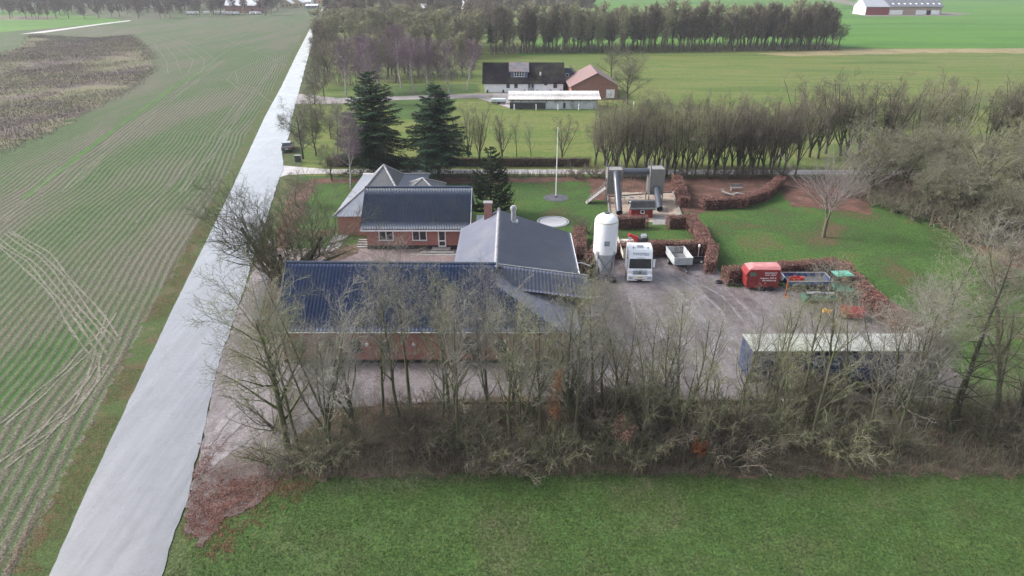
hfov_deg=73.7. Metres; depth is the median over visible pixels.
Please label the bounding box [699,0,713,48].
bare tree
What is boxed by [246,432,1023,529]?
brambles
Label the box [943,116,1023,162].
bare tree
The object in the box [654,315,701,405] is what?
bare tree
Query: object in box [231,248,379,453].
bare tree
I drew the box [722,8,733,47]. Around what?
bare tree
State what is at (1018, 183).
bare tree
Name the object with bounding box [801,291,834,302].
green baler
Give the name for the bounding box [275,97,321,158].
bare tree
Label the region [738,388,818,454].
bare bush
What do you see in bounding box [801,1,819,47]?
bare tree
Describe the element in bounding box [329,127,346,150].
bare tree
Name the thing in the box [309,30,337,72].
bare tree
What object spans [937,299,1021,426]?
bare tree
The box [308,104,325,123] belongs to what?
bare tree
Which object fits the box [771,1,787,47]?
bare tree
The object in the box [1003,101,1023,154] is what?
bare tree
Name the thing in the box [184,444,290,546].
leafy apron
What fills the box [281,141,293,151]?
parked car
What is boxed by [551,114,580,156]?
bare tree
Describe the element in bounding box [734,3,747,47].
bare tree
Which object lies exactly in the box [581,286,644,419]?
bare tree
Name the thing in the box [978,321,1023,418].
larch tree
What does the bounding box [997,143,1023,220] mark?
bare tree
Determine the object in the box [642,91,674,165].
bare tree
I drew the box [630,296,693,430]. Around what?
bare tree
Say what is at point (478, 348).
bare tree
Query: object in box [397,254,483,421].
bare tree
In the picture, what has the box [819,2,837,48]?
bare tree
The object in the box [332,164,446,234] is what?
hipped house
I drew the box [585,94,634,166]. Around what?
bare tree
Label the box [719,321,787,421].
bare tree
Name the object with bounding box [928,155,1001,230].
bare tree
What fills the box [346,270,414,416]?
bare tree
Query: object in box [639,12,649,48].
bare tree
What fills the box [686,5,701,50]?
bare tree
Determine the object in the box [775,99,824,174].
bare tree
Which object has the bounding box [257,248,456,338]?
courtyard
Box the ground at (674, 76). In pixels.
[300,0,1023,474]
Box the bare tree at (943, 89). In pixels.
[925,65,983,130]
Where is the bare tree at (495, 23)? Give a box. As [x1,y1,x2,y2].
[489,0,503,53]
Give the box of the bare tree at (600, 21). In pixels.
[593,14,604,51]
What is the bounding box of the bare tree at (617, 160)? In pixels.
[601,99,640,165]
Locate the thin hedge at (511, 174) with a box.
[326,166,584,177]
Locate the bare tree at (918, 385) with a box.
[846,279,993,427]
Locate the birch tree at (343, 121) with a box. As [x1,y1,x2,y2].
[329,109,363,187]
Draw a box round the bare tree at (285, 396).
[224,300,323,450]
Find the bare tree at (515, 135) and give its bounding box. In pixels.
[508,119,520,157]
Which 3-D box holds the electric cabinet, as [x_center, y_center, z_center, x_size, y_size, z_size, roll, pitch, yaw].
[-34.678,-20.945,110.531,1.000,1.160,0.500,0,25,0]
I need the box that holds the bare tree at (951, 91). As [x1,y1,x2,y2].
[921,76,970,141]
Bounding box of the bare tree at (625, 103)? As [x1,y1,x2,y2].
[619,90,654,153]
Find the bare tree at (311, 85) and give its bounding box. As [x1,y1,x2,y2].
[300,73,322,103]
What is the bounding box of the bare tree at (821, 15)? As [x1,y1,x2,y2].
[813,0,828,48]
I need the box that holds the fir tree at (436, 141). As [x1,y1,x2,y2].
[399,83,478,177]
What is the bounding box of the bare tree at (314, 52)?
[303,42,326,72]
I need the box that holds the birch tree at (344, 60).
[332,36,360,94]
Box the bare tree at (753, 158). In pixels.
[736,99,779,174]
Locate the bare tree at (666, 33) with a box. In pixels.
[662,6,675,51]
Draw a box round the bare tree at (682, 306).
[657,273,713,402]
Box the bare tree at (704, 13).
[694,1,711,48]
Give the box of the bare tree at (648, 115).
[625,88,662,166]
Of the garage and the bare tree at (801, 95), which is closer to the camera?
the bare tree at (801, 95)
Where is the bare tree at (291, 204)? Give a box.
[270,178,316,257]
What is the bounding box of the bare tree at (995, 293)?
[929,202,1023,429]
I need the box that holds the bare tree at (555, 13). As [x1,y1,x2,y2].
[547,3,561,51]
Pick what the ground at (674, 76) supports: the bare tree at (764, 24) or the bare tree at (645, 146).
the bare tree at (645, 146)
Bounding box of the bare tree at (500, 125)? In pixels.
[490,111,520,157]
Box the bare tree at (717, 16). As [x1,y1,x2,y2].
[709,0,726,50]
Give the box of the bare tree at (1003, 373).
[970,285,1023,431]
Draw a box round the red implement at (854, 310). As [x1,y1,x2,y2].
[837,305,864,320]
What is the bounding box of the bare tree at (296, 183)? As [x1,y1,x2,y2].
[281,170,311,206]
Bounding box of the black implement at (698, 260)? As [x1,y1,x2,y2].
[693,244,704,266]
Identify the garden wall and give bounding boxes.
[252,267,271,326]
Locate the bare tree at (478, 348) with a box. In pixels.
[447,293,509,427]
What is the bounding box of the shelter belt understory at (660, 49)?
[489,38,842,53]
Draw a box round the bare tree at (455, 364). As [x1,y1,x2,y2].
[404,274,496,454]
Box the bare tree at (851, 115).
[830,80,886,150]
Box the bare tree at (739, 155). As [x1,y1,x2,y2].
[726,94,763,175]
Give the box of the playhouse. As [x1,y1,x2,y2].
[628,199,655,217]
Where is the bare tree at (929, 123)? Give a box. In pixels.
[890,119,951,173]
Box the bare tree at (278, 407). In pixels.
[179,256,353,449]
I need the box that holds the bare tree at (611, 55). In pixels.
[594,40,625,76]
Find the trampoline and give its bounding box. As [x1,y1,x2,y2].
[537,216,569,227]
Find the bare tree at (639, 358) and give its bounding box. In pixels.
[613,305,672,434]
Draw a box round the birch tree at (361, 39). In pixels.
[350,32,389,92]
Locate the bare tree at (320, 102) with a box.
[310,93,331,116]
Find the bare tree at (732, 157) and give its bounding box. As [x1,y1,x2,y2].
[725,106,749,166]
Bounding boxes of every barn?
[224,0,263,12]
[565,64,620,98]
[853,0,943,14]
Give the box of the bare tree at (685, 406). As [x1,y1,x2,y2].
[656,337,720,456]
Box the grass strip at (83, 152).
[20,63,212,198]
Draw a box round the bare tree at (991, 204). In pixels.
[976,174,1023,231]
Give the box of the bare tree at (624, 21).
[617,6,630,51]
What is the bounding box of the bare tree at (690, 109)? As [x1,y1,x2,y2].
[676,87,714,167]
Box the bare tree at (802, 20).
[791,6,808,46]
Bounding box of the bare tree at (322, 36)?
[311,24,329,54]
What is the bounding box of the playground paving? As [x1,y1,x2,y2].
[652,216,668,224]
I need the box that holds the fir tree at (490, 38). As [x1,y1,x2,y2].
[486,24,495,43]
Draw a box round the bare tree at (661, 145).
[650,94,687,164]
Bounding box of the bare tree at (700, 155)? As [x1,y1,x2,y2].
[674,115,717,175]
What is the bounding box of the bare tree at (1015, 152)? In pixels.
[1003,137,1023,195]
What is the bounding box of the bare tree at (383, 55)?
[376,38,403,78]
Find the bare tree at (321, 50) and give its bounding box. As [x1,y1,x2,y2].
[306,39,340,82]
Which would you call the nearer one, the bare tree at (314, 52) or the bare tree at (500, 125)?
the bare tree at (500, 125)
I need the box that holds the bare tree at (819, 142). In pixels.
[800,79,851,158]
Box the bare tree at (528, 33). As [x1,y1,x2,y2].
[522,3,531,49]
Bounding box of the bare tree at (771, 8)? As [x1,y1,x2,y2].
[762,1,775,48]
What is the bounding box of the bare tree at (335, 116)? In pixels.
[324,95,346,153]
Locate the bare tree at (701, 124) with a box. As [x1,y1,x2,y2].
[686,94,722,167]
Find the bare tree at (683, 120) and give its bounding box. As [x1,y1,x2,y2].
[666,94,701,167]
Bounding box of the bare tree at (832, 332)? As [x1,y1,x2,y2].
[797,253,881,392]
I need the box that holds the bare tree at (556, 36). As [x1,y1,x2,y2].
[549,14,562,51]
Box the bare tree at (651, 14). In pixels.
[643,4,658,46]
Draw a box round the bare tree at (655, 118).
[636,88,672,158]
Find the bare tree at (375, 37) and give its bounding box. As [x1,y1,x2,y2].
[365,33,382,81]
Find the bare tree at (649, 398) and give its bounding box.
[626,337,676,452]
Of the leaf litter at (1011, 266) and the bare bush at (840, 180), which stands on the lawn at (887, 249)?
the leaf litter at (1011, 266)
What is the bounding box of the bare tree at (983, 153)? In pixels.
[952,133,1008,184]
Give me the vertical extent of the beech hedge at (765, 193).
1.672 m
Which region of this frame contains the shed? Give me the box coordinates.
[508,91,600,108]
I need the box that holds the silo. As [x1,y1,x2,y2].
[593,212,618,282]
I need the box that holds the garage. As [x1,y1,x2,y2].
[305,4,318,8]
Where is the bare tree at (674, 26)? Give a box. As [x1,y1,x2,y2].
[667,2,683,50]
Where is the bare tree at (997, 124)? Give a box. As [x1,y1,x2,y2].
[977,81,1023,143]
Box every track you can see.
[0,238,107,354]
[0,244,98,357]
[0,247,92,359]
[0,314,106,423]
[0,366,96,462]
[1,101,164,218]
[3,233,110,342]
[3,313,116,426]
[4,101,168,221]
[4,365,108,468]
[8,232,117,340]
[11,231,121,339]
[19,346,95,443]
[25,20,129,33]
[28,344,105,445]
[61,63,217,191]
[65,61,222,191]
[136,95,242,221]
[170,39,243,96]
[179,63,275,191]
[184,65,276,191]
[198,426,267,474]
[200,394,281,463]
[203,380,271,447]
[595,301,638,368]
[627,293,654,369]
[643,293,677,371]
[647,328,715,357]
[652,277,717,365]
[672,273,737,368]
[680,300,741,347]
[696,277,756,316]
[700,283,743,320]
[827,0,970,16]
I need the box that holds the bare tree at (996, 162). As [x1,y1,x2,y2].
[969,143,1019,200]
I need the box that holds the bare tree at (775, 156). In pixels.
[768,97,818,174]
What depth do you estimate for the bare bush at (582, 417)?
44.73 m
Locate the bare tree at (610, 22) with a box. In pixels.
[605,11,618,49]
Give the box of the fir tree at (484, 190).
[468,146,515,212]
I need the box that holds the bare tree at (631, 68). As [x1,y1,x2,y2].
[611,47,651,102]
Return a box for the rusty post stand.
[783,280,788,297]
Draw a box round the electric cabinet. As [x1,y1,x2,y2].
[294,155,300,161]
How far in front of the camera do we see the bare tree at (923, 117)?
111.06 m
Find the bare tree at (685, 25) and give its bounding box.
[678,6,692,49]
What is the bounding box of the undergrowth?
[249,364,1023,499]
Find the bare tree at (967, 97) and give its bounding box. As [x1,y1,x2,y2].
[938,76,990,144]
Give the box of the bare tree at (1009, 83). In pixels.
[1002,66,1023,137]
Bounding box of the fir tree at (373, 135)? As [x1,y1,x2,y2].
[335,71,417,174]
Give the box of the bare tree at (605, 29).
[597,12,607,50]
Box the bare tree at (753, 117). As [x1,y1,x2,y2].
[728,96,770,162]
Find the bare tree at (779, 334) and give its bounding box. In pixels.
[745,272,822,409]
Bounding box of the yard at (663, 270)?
[190,255,977,489]
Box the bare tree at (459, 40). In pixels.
[452,32,469,73]
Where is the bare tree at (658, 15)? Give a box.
[651,1,664,45]
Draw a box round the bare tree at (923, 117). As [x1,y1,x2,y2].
[909,91,956,151]
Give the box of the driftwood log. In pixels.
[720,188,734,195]
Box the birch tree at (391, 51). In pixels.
[380,22,409,87]
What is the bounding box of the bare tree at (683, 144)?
[668,102,702,174]
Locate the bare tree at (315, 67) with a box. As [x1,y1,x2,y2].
[301,59,322,84]
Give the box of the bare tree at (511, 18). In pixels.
[503,6,517,51]
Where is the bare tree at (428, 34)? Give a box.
[421,24,436,74]
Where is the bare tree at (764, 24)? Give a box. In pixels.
[758,8,771,49]
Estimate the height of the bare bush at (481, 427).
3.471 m
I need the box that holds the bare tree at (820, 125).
[794,71,846,157]
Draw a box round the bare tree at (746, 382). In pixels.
[719,328,774,445]
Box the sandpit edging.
[607,191,681,214]
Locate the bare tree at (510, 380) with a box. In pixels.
[473,284,549,449]
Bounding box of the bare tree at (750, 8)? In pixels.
[743,6,755,49]
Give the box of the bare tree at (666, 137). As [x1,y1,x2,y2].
[654,105,678,165]
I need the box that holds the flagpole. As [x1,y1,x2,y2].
[555,127,557,196]
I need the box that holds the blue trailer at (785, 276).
[779,272,831,290]
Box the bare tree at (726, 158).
[705,102,746,170]
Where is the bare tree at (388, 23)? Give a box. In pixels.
[382,19,407,47]
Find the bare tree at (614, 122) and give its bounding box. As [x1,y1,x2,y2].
[598,103,630,160]
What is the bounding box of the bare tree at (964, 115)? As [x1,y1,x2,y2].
[928,88,993,147]
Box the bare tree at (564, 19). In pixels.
[560,1,573,52]
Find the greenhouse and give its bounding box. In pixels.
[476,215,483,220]
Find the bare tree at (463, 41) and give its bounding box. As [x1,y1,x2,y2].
[455,30,468,66]
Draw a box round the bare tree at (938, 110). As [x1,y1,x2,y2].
[908,77,958,137]
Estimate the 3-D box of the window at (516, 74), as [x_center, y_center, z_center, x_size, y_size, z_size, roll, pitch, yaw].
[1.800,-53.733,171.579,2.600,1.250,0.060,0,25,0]
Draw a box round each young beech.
[546,359,568,454]
[610,412,638,465]
[691,426,709,466]
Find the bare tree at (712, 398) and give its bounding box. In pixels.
[686,347,744,457]
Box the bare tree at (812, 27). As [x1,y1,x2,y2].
[805,10,820,49]
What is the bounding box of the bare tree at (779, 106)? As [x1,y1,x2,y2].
[761,91,808,167]
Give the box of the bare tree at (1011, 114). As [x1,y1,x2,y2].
[992,91,1023,138]
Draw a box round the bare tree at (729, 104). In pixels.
[702,91,741,165]
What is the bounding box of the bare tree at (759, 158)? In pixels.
[756,91,781,167]
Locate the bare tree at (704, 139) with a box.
[701,105,726,166]
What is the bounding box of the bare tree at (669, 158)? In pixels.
[653,92,685,176]
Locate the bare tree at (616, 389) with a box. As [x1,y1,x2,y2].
[593,329,642,440]
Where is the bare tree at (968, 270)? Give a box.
[906,211,1023,385]
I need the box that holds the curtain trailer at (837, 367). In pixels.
[739,333,932,392]
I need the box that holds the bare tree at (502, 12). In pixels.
[496,2,510,50]
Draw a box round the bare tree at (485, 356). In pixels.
[446,252,521,404]
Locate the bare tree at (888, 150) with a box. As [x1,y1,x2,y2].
[864,132,916,175]
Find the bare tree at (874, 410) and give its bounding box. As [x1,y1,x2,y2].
[845,297,929,453]
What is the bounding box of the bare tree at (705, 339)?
[673,291,737,425]
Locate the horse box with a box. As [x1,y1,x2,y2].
[731,262,780,290]
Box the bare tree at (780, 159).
[778,101,818,165]
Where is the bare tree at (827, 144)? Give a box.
[816,74,858,153]
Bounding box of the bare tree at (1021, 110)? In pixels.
[986,80,1023,149]
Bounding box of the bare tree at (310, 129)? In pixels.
[292,106,325,155]
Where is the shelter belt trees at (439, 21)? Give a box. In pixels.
[307,0,833,56]
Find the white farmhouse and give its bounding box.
[482,62,575,91]
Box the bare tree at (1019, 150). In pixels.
[990,140,1023,200]
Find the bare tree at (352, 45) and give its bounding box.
[349,41,359,76]
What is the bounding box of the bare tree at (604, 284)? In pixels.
[569,263,630,405]
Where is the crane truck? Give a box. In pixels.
[617,233,654,280]
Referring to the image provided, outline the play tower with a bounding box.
[586,160,665,214]
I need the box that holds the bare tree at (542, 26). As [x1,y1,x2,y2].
[537,12,549,52]
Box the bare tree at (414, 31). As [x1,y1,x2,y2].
[404,22,426,77]
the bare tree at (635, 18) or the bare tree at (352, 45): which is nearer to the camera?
the bare tree at (352, 45)
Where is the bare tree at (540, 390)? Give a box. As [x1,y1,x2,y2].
[504,298,565,439]
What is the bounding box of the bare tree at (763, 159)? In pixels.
[743,105,778,172]
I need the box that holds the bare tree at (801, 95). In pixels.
[780,71,832,157]
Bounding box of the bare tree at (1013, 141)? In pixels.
[988,129,1023,168]
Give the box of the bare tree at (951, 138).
[905,125,1003,199]
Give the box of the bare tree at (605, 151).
[582,93,625,165]
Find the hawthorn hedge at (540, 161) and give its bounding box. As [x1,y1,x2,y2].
[325,156,591,166]
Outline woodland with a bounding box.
[0,0,596,43]
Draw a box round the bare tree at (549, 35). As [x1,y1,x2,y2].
[543,24,551,47]
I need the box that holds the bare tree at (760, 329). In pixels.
[727,283,791,410]
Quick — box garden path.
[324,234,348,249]
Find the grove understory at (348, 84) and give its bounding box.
[302,33,475,89]
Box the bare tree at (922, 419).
[920,312,982,424]
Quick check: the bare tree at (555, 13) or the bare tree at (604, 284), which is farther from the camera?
the bare tree at (555, 13)
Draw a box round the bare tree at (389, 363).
[341,237,426,431]
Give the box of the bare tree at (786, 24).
[779,6,793,47]
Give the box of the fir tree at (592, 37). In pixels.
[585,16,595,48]
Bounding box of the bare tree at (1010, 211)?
[958,175,1023,242]
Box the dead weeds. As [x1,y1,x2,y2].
[0,33,161,152]
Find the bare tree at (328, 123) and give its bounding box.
[319,115,334,138]
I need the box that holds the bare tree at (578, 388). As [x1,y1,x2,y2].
[543,272,628,451]
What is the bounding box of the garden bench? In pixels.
[730,184,742,190]
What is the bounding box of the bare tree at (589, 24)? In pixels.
[580,8,596,52]
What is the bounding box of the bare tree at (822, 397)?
[800,287,879,450]
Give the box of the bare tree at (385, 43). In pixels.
[381,27,397,75]
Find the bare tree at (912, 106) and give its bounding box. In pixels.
[874,78,935,148]
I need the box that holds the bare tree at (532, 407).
[473,291,609,441]
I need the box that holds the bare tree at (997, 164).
[953,139,1022,216]
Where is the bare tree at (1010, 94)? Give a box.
[996,78,1023,152]
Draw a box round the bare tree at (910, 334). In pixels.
[879,281,940,393]
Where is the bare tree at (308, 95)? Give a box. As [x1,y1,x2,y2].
[301,82,317,110]
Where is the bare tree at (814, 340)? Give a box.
[784,255,863,410]
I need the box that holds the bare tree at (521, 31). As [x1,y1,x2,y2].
[515,3,530,52]
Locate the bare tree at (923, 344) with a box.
[880,264,977,453]
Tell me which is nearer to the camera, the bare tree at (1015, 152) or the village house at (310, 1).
the bare tree at (1015, 152)
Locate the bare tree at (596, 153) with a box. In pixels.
[590,100,624,165]
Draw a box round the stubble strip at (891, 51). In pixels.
[761,48,1023,55]
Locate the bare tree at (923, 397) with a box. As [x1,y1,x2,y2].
[906,283,984,433]
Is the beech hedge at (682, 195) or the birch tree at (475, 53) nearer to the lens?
the beech hedge at (682, 195)
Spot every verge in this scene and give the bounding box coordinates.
[14,4,321,575]
[178,1,328,523]
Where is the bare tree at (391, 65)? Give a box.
[386,36,404,81]
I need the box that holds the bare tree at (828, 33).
[814,15,845,44]
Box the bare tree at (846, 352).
[814,281,878,420]
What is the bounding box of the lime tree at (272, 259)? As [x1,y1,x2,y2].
[174,163,399,289]
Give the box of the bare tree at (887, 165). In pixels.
[845,123,919,198]
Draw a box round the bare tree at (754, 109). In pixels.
[738,85,771,166]
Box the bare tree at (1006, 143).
[991,125,1021,170]
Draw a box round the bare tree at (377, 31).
[359,21,394,51]
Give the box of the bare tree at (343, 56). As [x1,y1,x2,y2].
[328,32,353,66]
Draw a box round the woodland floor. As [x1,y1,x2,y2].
[280,395,1023,481]
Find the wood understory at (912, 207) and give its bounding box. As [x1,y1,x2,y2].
[843,161,1023,251]
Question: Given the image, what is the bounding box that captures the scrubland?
[0,35,157,149]
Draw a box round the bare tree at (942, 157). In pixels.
[908,144,987,211]
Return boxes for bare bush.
[218,371,319,434]
[223,426,297,466]
[231,416,336,476]
[275,424,361,478]
[283,412,346,446]
[323,409,386,466]
[331,388,372,433]
[342,410,384,448]
[365,397,417,434]
[377,389,446,439]
[378,388,461,469]
[398,387,484,466]
[425,371,471,412]
[426,386,500,454]
[445,390,498,433]
[453,412,513,464]
[454,419,548,484]
[458,394,506,442]
[466,383,536,429]
[506,400,541,431]
[506,416,547,459]
[510,379,553,415]
[514,411,595,475]
[530,335,607,414]
[539,408,582,447]
[544,381,625,455]
[559,368,651,451]
[564,206,608,234]
[565,162,586,178]
[565,359,627,410]
[565,407,640,462]
[581,163,600,177]
[583,370,657,427]
[590,163,605,176]
[592,339,679,411]
[599,347,677,416]
[600,408,675,472]
[608,336,682,401]
[618,375,679,426]
[619,404,680,459]
[625,385,715,469]
[635,364,720,431]
[664,366,749,443]
[670,162,696,178]
[682,405,799,476]
[688,166,706,177]
[691,373,777,452]
[695,365,818,447]
[700,165,724,177]
[712,163,732,178]
[724,165,739,178]
[729,360,795,411]
[732,162,754,178]
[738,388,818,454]
[739,161,763,177]
[752,162,774,176]
[757,162,782,177]
[761,362,844,411]
[762,358,843,425]
[762,407,829,451]
[772,159,794,177]
[781,359,860,407]
[786,389,855,442]
[797,370,889,416]
[800,378,907,449]
[802,403,898,470]
[811,372,867,423]
[813,161,848,180]
[826,173,858,187]
[827,388,888,432]
[831,175,872,197]
[837,165,891,185]
[843,162,894,192]
[850,391,924,443]
[855,190,888,206]
[858,393,938,452]
[864,171,915,198]
[868,184,911,205]
[875,192,919,212]
[877,407,937,453]
[881,377,925,412]
[887,375,987,426]
[889,184,920,207]
[890,191,938,219]
[895,365,952,409]
[900,183,958,210]
[909,195,949,216]
[932,370,996,419]
[933,203,974,221]
[935,202,974,227]
[944,226,1022,285]
[944,389,1023,450]
[948,210,975,231]
[948,376,1018,414]
[949,208,1004,235]
[954,222,989,241]
[957,212,1018,243]
[957,369,1023,428]
[963,393,1017,433]
[972,398,1023,457]
[983,218,1023,246]
[985,377,1023,432]
[994,367,1023,402]
[1002,218,1023,252]
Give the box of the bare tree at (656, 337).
[629,291,688,415]
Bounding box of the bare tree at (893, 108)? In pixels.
[859,70,923,145]
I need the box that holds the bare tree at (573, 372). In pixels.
[521,303,615,402]
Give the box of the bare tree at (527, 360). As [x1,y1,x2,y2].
[448,274,583,410]
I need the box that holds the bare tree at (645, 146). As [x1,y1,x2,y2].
[638,117,666,166]
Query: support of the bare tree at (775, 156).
on the ground at (674, 76)
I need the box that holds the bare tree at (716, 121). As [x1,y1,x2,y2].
[696,95,752,170]
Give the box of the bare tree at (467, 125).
[448,101,481,157]
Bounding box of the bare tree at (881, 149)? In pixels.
[856,138,907,189]
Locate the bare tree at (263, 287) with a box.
[237,276,300,390]
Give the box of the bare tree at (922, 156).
[886,126,955,194]
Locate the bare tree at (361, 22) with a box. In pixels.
[357,21,369,39]
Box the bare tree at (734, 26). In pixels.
[728,10,741,50]
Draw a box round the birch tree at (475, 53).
[456,37,483,89]
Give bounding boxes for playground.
[608,192,679,221]
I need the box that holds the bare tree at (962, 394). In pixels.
[900,238,1023,433]
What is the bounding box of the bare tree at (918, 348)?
[859,264,975,429]
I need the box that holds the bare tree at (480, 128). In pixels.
[468,95,498,156]
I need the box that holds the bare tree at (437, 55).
[423,38,448,71]
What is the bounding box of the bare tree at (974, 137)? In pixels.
[947,128,998,159]
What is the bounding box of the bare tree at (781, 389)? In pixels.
[768,328,815,431]
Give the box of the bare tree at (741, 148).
[724,94,768,170]
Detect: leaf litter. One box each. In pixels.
[274,177,589,247]
[325,244,363,260]
[587,176,874,214]
[685,181,769,214]
[877,175,1023,269]
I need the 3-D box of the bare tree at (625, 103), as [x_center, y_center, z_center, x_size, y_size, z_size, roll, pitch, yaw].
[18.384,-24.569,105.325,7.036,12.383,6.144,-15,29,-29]
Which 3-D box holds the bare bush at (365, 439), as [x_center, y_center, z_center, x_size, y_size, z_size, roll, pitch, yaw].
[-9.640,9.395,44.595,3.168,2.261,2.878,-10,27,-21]
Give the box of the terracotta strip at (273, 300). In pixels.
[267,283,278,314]
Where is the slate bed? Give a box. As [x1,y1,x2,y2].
[544,194,567,200]
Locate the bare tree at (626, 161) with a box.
[608,90,654,167]
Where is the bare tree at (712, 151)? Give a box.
[701,110,734,170]
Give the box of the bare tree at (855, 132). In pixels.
[828,105,901,175]
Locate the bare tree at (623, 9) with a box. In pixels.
[617,4,631,51]
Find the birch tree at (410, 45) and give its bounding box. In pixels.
[391,32,421,93]
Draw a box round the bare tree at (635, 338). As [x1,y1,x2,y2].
[614,294,661,389]
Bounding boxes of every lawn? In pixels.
[289,175,1023,400]
[365,84,479,105]
[391,98,456,118]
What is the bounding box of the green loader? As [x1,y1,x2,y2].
[826,270,859,302]
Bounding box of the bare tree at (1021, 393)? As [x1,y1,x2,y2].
[1005,309,1023,428]
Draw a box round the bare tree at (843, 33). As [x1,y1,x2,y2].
[831,24,851,47]
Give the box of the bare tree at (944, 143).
[914,115,975,189]
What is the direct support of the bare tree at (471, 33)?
on the ground at (674, 76)
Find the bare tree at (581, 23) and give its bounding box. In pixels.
[576,12,586,51]
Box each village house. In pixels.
[278,0,294,7]
[291,0,306,6]
[305,0,313,3]
[314,0,323,3]
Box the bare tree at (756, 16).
[747,2,765,50]
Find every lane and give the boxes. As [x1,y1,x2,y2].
[280,166,1007,176]
[296,93,509,107]
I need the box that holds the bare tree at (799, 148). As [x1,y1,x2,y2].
[790,96,837,175]
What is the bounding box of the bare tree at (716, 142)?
[706,107,727,165]
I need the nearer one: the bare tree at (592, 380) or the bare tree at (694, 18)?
the bare tree at (592, 380)
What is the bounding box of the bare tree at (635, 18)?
[629,8,640,50]
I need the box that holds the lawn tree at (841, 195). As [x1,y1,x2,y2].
[774,125,909,237]
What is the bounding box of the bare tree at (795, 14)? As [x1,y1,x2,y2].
[786,3,803,48]
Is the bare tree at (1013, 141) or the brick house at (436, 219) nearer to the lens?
the brick house at (436, 219)
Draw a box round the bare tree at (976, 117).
[951,82,1000,142]
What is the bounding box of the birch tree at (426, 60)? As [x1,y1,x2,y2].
[407,35,440,93]
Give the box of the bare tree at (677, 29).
[673,13,688,50]
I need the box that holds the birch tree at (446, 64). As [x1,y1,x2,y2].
[430,39,457,93]
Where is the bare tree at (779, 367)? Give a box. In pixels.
[760,272,835,418]
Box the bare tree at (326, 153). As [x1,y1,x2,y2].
[314,143,343,180]
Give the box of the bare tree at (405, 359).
[353,223,458,404]
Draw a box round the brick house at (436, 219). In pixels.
[360,186,474,254]
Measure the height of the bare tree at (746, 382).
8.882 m
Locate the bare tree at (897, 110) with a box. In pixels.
[879,81,915,151]
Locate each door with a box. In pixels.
[438,232,445,246]
[528,84,533,90]
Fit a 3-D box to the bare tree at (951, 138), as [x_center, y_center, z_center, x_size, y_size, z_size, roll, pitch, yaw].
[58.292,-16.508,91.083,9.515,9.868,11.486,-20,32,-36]
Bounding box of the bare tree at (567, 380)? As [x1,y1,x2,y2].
[522,271,616,439]
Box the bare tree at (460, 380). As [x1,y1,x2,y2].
[392,261,533,402]
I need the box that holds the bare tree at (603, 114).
[593,106,633,162]
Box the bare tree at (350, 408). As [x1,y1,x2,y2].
[249,274,385,431]
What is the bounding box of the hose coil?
[788,276,804,280]
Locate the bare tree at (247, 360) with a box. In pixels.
[215,282,312,382]
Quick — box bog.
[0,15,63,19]
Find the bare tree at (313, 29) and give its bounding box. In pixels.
[307,21,322,60]
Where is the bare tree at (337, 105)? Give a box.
[328,101,342,119]
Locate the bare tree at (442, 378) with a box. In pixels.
[407,285,476,434]
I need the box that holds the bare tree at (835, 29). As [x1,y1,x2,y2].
[828,9,842,47]
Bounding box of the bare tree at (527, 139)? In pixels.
[522,120,536,152]
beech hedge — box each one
[572,225,587,267]
[580,239,715,276]
[617,214,649,229]
[665,213,714,255]
[670,174,690,207]
[699,175,786,209]
[703,243,719,274]
[720,256,853,284]
[834,260,945,352]
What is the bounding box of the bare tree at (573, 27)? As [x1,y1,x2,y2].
[566,0,582,51]
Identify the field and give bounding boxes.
[0,0,319,575]
[0,10,78,14]
[0,14,128,31]
[162,469,1023,575]
[517,0,1023,55]
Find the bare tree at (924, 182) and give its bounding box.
[904,155,972,216]
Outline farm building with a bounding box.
[273,200,590,362]
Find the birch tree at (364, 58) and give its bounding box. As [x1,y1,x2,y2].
[350,42,383,88]
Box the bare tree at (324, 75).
[312,66,335,96]
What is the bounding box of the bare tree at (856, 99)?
[840,80,896,156]
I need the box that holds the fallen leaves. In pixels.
[0,184,1021,574]
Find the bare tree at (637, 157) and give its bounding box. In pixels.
[618,104,663,167]
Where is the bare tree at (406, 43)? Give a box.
[401,21,418,75]
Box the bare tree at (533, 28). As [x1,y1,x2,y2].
[528,9,537,51]
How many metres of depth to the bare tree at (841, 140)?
111.06 m
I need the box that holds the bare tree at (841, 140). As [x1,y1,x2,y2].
[814,66,872,155]
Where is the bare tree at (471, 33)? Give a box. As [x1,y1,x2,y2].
[462,20,484,69]
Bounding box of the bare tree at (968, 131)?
[918,121,981,160]
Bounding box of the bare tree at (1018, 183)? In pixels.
[1010,160,1023,212]
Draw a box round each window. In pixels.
[294,341,306,352]
[349,341,362,352]
[378,232,393,240]
[378,341,390,352]
[412,232,426,240]
[462,341,474,352]
[494,341,506,352]
[514,72,523,76]
[518,341,530,352]
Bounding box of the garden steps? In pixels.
[357,239,367,247]
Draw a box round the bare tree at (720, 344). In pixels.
[699,304,740,402]
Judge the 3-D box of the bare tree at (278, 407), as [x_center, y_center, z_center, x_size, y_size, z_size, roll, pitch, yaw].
[-14.888,4.391,42.236,7.600,13.483,9.899,18,30,33]
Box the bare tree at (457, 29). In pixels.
[445,16,463,65]
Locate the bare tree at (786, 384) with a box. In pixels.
[761,333,809,451]
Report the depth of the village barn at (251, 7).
482.46 m
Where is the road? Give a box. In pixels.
[49,4,323,575]
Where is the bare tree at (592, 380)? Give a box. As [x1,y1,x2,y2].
[551,247,638,428]
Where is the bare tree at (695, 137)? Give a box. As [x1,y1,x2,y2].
[670,103,710,174]
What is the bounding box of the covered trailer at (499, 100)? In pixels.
[491,98,505,103]
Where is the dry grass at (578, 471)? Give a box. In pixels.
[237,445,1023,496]

